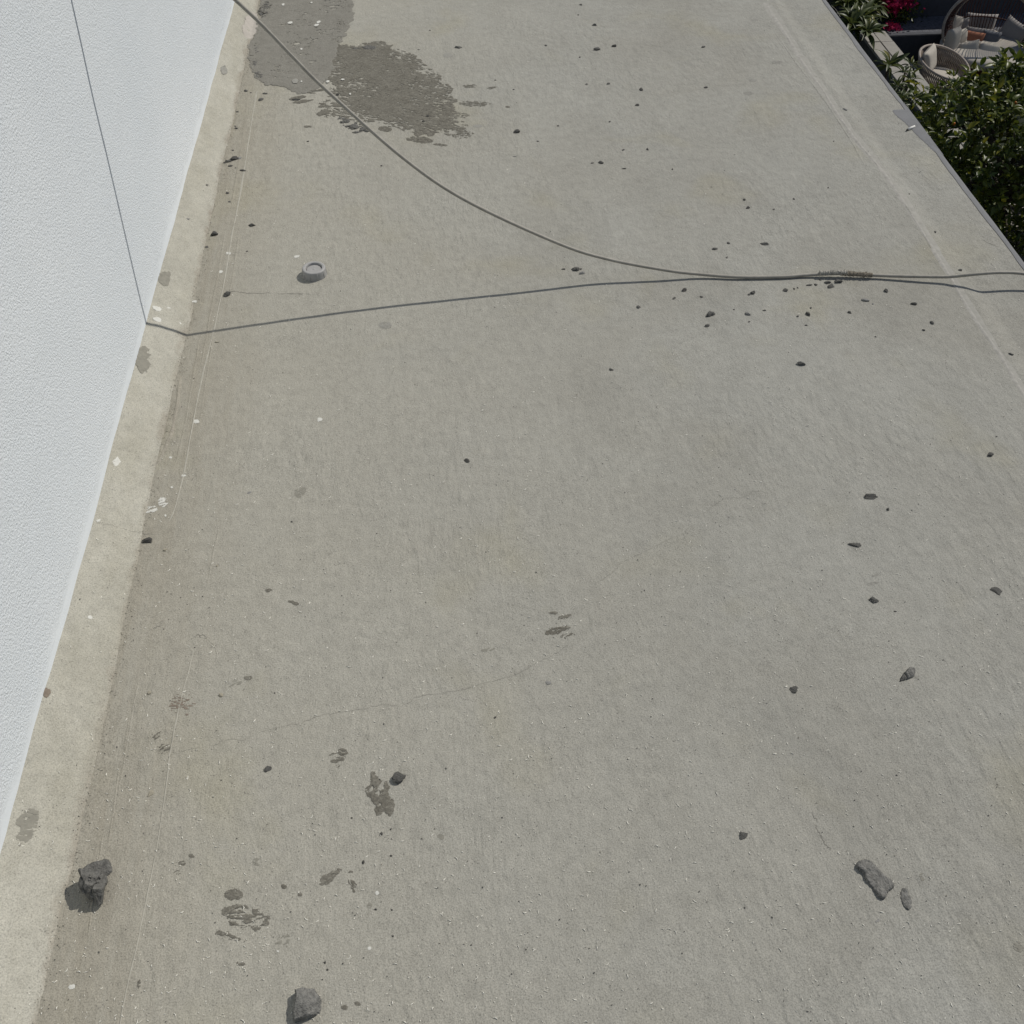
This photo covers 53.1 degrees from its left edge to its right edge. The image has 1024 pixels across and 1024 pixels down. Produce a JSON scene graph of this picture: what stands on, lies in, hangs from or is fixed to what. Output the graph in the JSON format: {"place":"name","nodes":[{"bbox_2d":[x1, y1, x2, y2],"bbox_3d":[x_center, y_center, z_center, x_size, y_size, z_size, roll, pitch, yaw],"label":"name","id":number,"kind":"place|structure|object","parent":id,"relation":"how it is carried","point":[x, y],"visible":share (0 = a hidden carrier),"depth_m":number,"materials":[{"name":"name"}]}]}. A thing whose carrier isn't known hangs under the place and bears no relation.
{"place":"outdoors","nodes":[
{"label":"outdoors","id":0,"kind":"place"},
{"bbox_2d":[826,0,1023,17],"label":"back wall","id":1,"kind":"structure","parent":0,"point":[937,7],"depth_m":18.83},
{"bbox_2d":[910,59,1023,186],"bbox_3d":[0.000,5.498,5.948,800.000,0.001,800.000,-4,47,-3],"label":"garden ground","id":2,"kind":"structure","parent":0,"point":[1020,124],"depth_m":16.88,"materials":[{"name":"brown soil"}]},
{"bbox_2d":[830,0,890,52],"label":"broadleaf shrub","id":3,"kind":"object","parent":2,"relation":"on","point":[857,18],"visible":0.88,"depth_m":17.46,"materials":[{"name":"green plant"}]},
{"bbox_2d":[875,49,909,80],"bbox_3d":[6.142,-7.045,16.838,0.556,1.054,0.640,-14,49,-13],"label":"broadleaf shrub","id":4,"kind":"object","parent":2,"relation":"on","point":[894,60],"visible":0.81,"depth_m":16.55,"materials":[{"name":"green plant"}]},
{"bbox_2d":[878,0,927,31],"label":"bougainvillea","id":5,"kind":"object","parent":2,"relation":"on","point":[897,7],"visible":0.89,"depth_m":18.47,"materials":[{"name":"pink plant"}]},
{"bbox_2d":[889,76,926,106],"bbox_3d":[5.825,-5.966,15.699,0.594,1.271,0.936,-4,47,-3],"label":"broadleaf shrub","id":6,"kind":"object","parent":2,"relation":"on","point":[905,93],"visible":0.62,"depth_m":15.23,"materials":[{"name":"green plant"}]},
{"bbox_2d":[893,56,923,94],"bbox_3d":[6.184,-6.558,16.333,0.500,1.145,0.934,11,48,10],"label":"broadleaf shrub","id":7,"kind":"object","parent":2,"relation":"on","point":[909,71],"visible":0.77,"depth_m":16.08,"materials":[{"name":"green plant"}]},
{"bbox_2d":[846,13,1023,59],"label":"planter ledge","id":8,"kind":"object","parent":2,"relation":"on","point":[911,38],"depth_m":18.50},
{"bbox_2d":[857,31,1023,261],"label":"wall","id":9,"kind":"structure","parent":2,"relation":"on","point":[883,42],"depth_m":17.32,"materials":[{"name":"concrete"}]},
{"bbox_2d":[917,44,969,104],"bbox_3d":[7.257,-7.397,17.357,0.903,0.752,0.843,11,48,10],"label":"tub chair","id":10,"kind":"object","parent":2,"relation":"on","point":[927,70],"visible":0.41,"depth_m":17.34,"materials":[{"name":"grey wicker"}]},
{"bbox_2d":[924,67,959,88],"bbox_3d":[7.257,-7.366,17.391,0.690,0.140,0.690,11,48,10],"label":"seat cushion","id":11,"kind":"object","parent":10,"relation":"in","point":[941,70],"visible":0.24,"depth_m":17.38,"materials":[{"name":"beige fabric"}]},
{"bbox_2d":[922,43,936,74],"bbox_3d":[7.045,-7.625,17.290,0.160,0.400,0.500,13,46,35],"label":"cushion","id":12,"kind":"object","parent":11,"relation":"on","point":[929,57],"visible":0.88,"depth_m":17.17,"materials":[{"name":"beige fabric"}]},
{"bbox_2d":[899,39,1023,255],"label":"citrus tree","id":13,"kind":"object","parent":2,"relation":"on","point":[996,95],"visible":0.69,"depth_m":13.03,"materials":[{"name":"green plant"}]},
{"bbox_2d":[941,0,1023,85],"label":"daybed","id":14,"kind":"object","parent":2,"relation":"on","point":[946,25],"visible":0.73,"depth_m":17.89,"materials":[{"name":"grey wicker"}]},
{"bbox_2d":[939,31,1023,69],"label":"seat cushion","id":15,"kind":"object","parent":14,"relation":"on","point":[969,56],"visible":0.43,"depth_m":17.62,"materials":[{"name":"beige fabric"}]},
{"bbox_2d":[941,25,961,60],"bbox_3d":[7.616,-8.101,17.745,0.296,0.563,0.200,-29,48,-28],"label":"cushion","id":16,"kind":"object","parent":15,"relation":"on","point":[952,39],"visible":0.63,"depth_m":17.61,"materials":[{"name":"beige fabric"}]},
{"bbox_2d":[946,15,963,33],"bbox_3d":[7.846,-8.636,18.177,0.303,0.355,0.170,-2,27,-29],"label":"cushion","id":17,"kind":"object","parent":15,"relation":"on","point":[958,21],"visible":0.4,"depth_m":18.09,"materials":[{"name":"beige fabric"}]},
{"bbox_2d":[960,28,967,42],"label":"cushion","id":18,"kind":"object","parent":15,"relation":"on","point":[964,34],"visible":0.26,"depth_m":17.86,"materials":[{"name":"beige fabric"}]},
{"bbox_2d":[961,17,968,28],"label":"cushion","id":19,"kind":"object","parent":15,"relation":"on","point":[965,23],"visible":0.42,"depth_m":18.18,"materials":[{"name":"grey fabric"}]},
{"bbox_2d":[959,39,979,48],"bbox_3d":[7.918,-8.031,17.781,0.392,0.271,0.150,-6,15,8],"label":"cushion","id":20,"kind":"object","parent":15,"relation":"on","point":[974,44],"visible":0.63,"depth_m":17.70,"materials":[{"name":"beige fabric"}]},
{"bbox_2d":[967,30,985,40],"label":"cushion","id":21,"kind":"object","parent":15,"relation":"on","point":[972,36],"visible":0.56,"depth_m":17.91,"materials":[{"name":"fabric"}]},
{"bbox_2d":[966,26,995,32],"bbox_3d":[8.293,-8.476,18.195,0.538,0.244,0.170,13,14,12],"label":"cushion","id":22,"kind":"object","parent":15,"relation":"on","point":[975,29],"visible":0.27,"depth_m":18.12,"materials":[{"name":"grey fabric"}]},
{"bbox_2d":[966,12,998,28],"bbox_3d":[8.381,-8.739,18.357,0.552,0.370,0.170,11,28,14],"label":"cushion","id":23,"kind":"object","parent":15,"relation":"on","point":[987,22],"visible":0.53,"depth_m":18.26,"materials":[{"name":"grey fabric"}]},
{"bbox_2d":[979,43,999,51],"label":"cushion","id":24,"kind":"object","parent":15,"relation":"on","point":[986,47],"visible":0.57,"depth_m":17.66,"materials":[{"name":"beige fabric"}]},
{"bbox_2d":[983,29,1002,41],"bbox_3d":[8.401,-8.287,17.997,0.319,0.318,0.170,18,27,16],"label":"cushion","id":25,"kind":"object","parent":15,"relation":"on","point":[992,36],"visible":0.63,"depth_m":17.90,"materials":[{"name":"fabric"}]},
{"bbox_2d":[999,15,1023,41],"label":"cushion","id":26,"kind":"object","parent":15,"relation":"on","point":[1012,28],"visible":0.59,"depth_m":17.95,"materials":[{"name":"grey fabric"}]},
{"bbox_3d":[-1.590,1.271,5.454,5.928,6.465,8.600,-4,47,-3],"label":"house","id":27,"kind":"object","parent":2,"relation":"on","visible":0},
{"bbox_2d":[0,0,1023,1023],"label":"roof","id":28,"kind":"structure","parent":27,"relation":"on","point":[534,582],"depth_m":2.08,"materials":[{"name":"concrete"}]},
{"bbox_2d":[78,859,111,904],"bbox_3d":[-0.665,0.579,1.617,0.052,0.042,0.082,-4,47,-3],"label":"mortar lump","id":29,"kind":"object","parent":28,"relation":"on","point":[93,880],"visible":1,"depth_m":1.60,"materials":[{"name":"concrete"}]},
{"bbox_2d":[0,0,233,852],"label":"white wall","id":30,"kind":"structure","parent":28,"relation":"on","point":[103,103],"depth_m":2.04,"materials":[{"name":"paint"}]},
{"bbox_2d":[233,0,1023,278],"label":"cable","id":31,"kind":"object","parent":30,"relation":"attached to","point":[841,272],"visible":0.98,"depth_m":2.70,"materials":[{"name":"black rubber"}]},
{"bbox_2d":[141,537,151,542],"bbox_3d":[-0.756,0.058,2.121,0.023,0.008,0.015,0,47,0],"label":"stone","id":32,"kind":"object","parent":28,"relation":"on","point":[147,540],"visible":1,"depth_m":2.12,"materials":[{"name":"grey stone"}]},
{"bbox_2d":[223,291,230,296],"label":"stone","id":33,"kind":"object","parent":28,"relation":"on","point":[226,294],"visible":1,"depth_m":2.70,"materials":[{"name":"grey stone"}]},
{"bbox_2d":[264,766,271,771],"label":"stone","id":34,"kind":"object","parent":28,"relation":"on","point":[267,768],"visible":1,"depth_m":1.77,"materials":[{"name":"grey stone"}]},
{"bbox_2d":[293,987,321,1022],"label":"stone","id":35,"kind":"object","parent":28,"relation":"on","point":[307,1003],"visible":1,"depth_m":1.49,"materials":[{"name":"grey stone"}]},
{"bbox_2d":[302,261,326,281],"bbox_3d":[-0.534,-0.651,2.765,0.066,0.023,0.067,-17,49,-15],"label":"plastic cap","id":36,"kind":"object","parent":28,"relation":"on","point":[312,271],"visible":1,"depth_m":2.75,"materials":[{"name":"white plastic"}]},
{"bbox_2d":[392,771,405,783],"bbox_3d":[-0.194,0.454,1.752,0.024,0.011,0.021,-12,48,-11],"label":"stone","id":37,"kind":"object","parent":28,"relation":"on","point":[398,777],"visible":1,"depth_m":1.75,"materials":[{"name":"grey stone"}]},
{"bbox_2d":[14,4,1017,1023],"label":"dark grit","id":38,"kind":"object","parent":28,"relation":"on","point":[470,598],"visible":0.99,"depth_m":1.79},
{"bbox_2d":[18,19,1023,1023],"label":"paint chips","id":39,"kind":"object","parent":28,"relation":"on","point":[552,703],"visible":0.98,"depth_m":1.79,"materials":[{"name":"white paint"}]},
{"bbox_2d":[32,3,1018,1023],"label":"mortar crumbs","id":40,"kind":"object","parent":28,"relation":"on","point":[137,573],"visible":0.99,"depth_m":2.02,"materials":[{"name":"grey concrete"}]},
{"bbox_2d":[705,311,714,316],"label":"stone","id":41,"kind":"object","parent":28,"relation":"on","point":[710,313],"visible":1,"depth_m":2.64,"materials":[{"name":"grey stone"}]},
{"bbox_2d":[740,831,747,838],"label":"stone","id":42,"kind":"object","parent":28,"relation":"on","point":[743,835],"visible":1,"depth_m":1.68,"materials":[{"name":"grey stone"}]},
{"bbox_2d":[789,686,797,692],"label":"stone","id":43,"kind":"object","parent":28,"relation":"on","point":[793,689],"visible":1,"depth_m":1.88,"materials":[{"name":"grey stone"}]},
{"bbox_2d":[848,543,860,546],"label":"stone","id":44,"kind":"object","parent":28,"relation":"on","point":[855,544],"visible":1,"depth_m":2.11,"materials":[{"name":"grey stone"}]},
{"bbox_2d":[864,493,877,498],"bbox_3d":[0.774,-0.035,2.207,0.033,0.008,0.015,1,47,1],"label":"stone","id":45,"kind":"object","parent":28,"relation":"on","point":[871,496],"visible":1,"depth_m":2.21,"materials":[{"name":"grey stone"}]},
{"bbox_2d":[868,596,878,602],"bbox_3d":[0.712,0.173,2.015,0.018,0.006,0.016,-28,53,-24],"label":"stone","id":46,"kind":"object","parent":28,"relation":"on","point":[872,599],"visible":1,"depth_m":2.01,"materials":[{"name":"grey stone"}]},
{"bbox_2d":[856,859,893,899],"bbox_3d":[0.582,0.582,1.635,0.039,0.009,0.068,-20,51,-18],"label":"stone","id":47,"kind":"object","parent":28,"relation":"on","point":[879,882],"visible":1,"depth_m":1.63,"materials":[{"name":"grey stone"}]},
{"bbox_2d":[899,674,906,681],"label":"stone","id":48,"kind":"object","parent":28,"relation":"on","point":[903,677],"visible":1,"depth_m":1.89,"materials":[{"name":"grey stone"}]},
{"bbox_2d":[900,888,911,909],"bbox_3d":[0.621,0.609,1.613,0.017,0.003,0.036,-4,47,-3],"label":"stone","id":49,"kind":"object","parent":28,"relation":"on","point":[906,899],"visible":1,"depth_m":1.61,"materials":[{"name":"grey stone"}]},
{"bbox_2d":[904,667,914,679],"bbox_3d":[0.739,0.297,1.898,0.024,0.009,0.026,-4,47,-3],"label":"stone","id":50,"kind":"object","parent":28,"relation":"on","point":[909,672],"visible":1,"depth_m":1.89,"materials":[{"name":"grey stone"}]},
{"bbox_2d":[990,587,1001,595],"bbox_3d":[0.962,0.156,2.034,0.022,0.004,0.017,36,56,28],"label":"stone","id":51,"kind":"object","parent":28,"relation":"on","point":[997,590],"visible":1,"depth_m":2.03,"materials":[{"name":"grey stone"}]}
]}

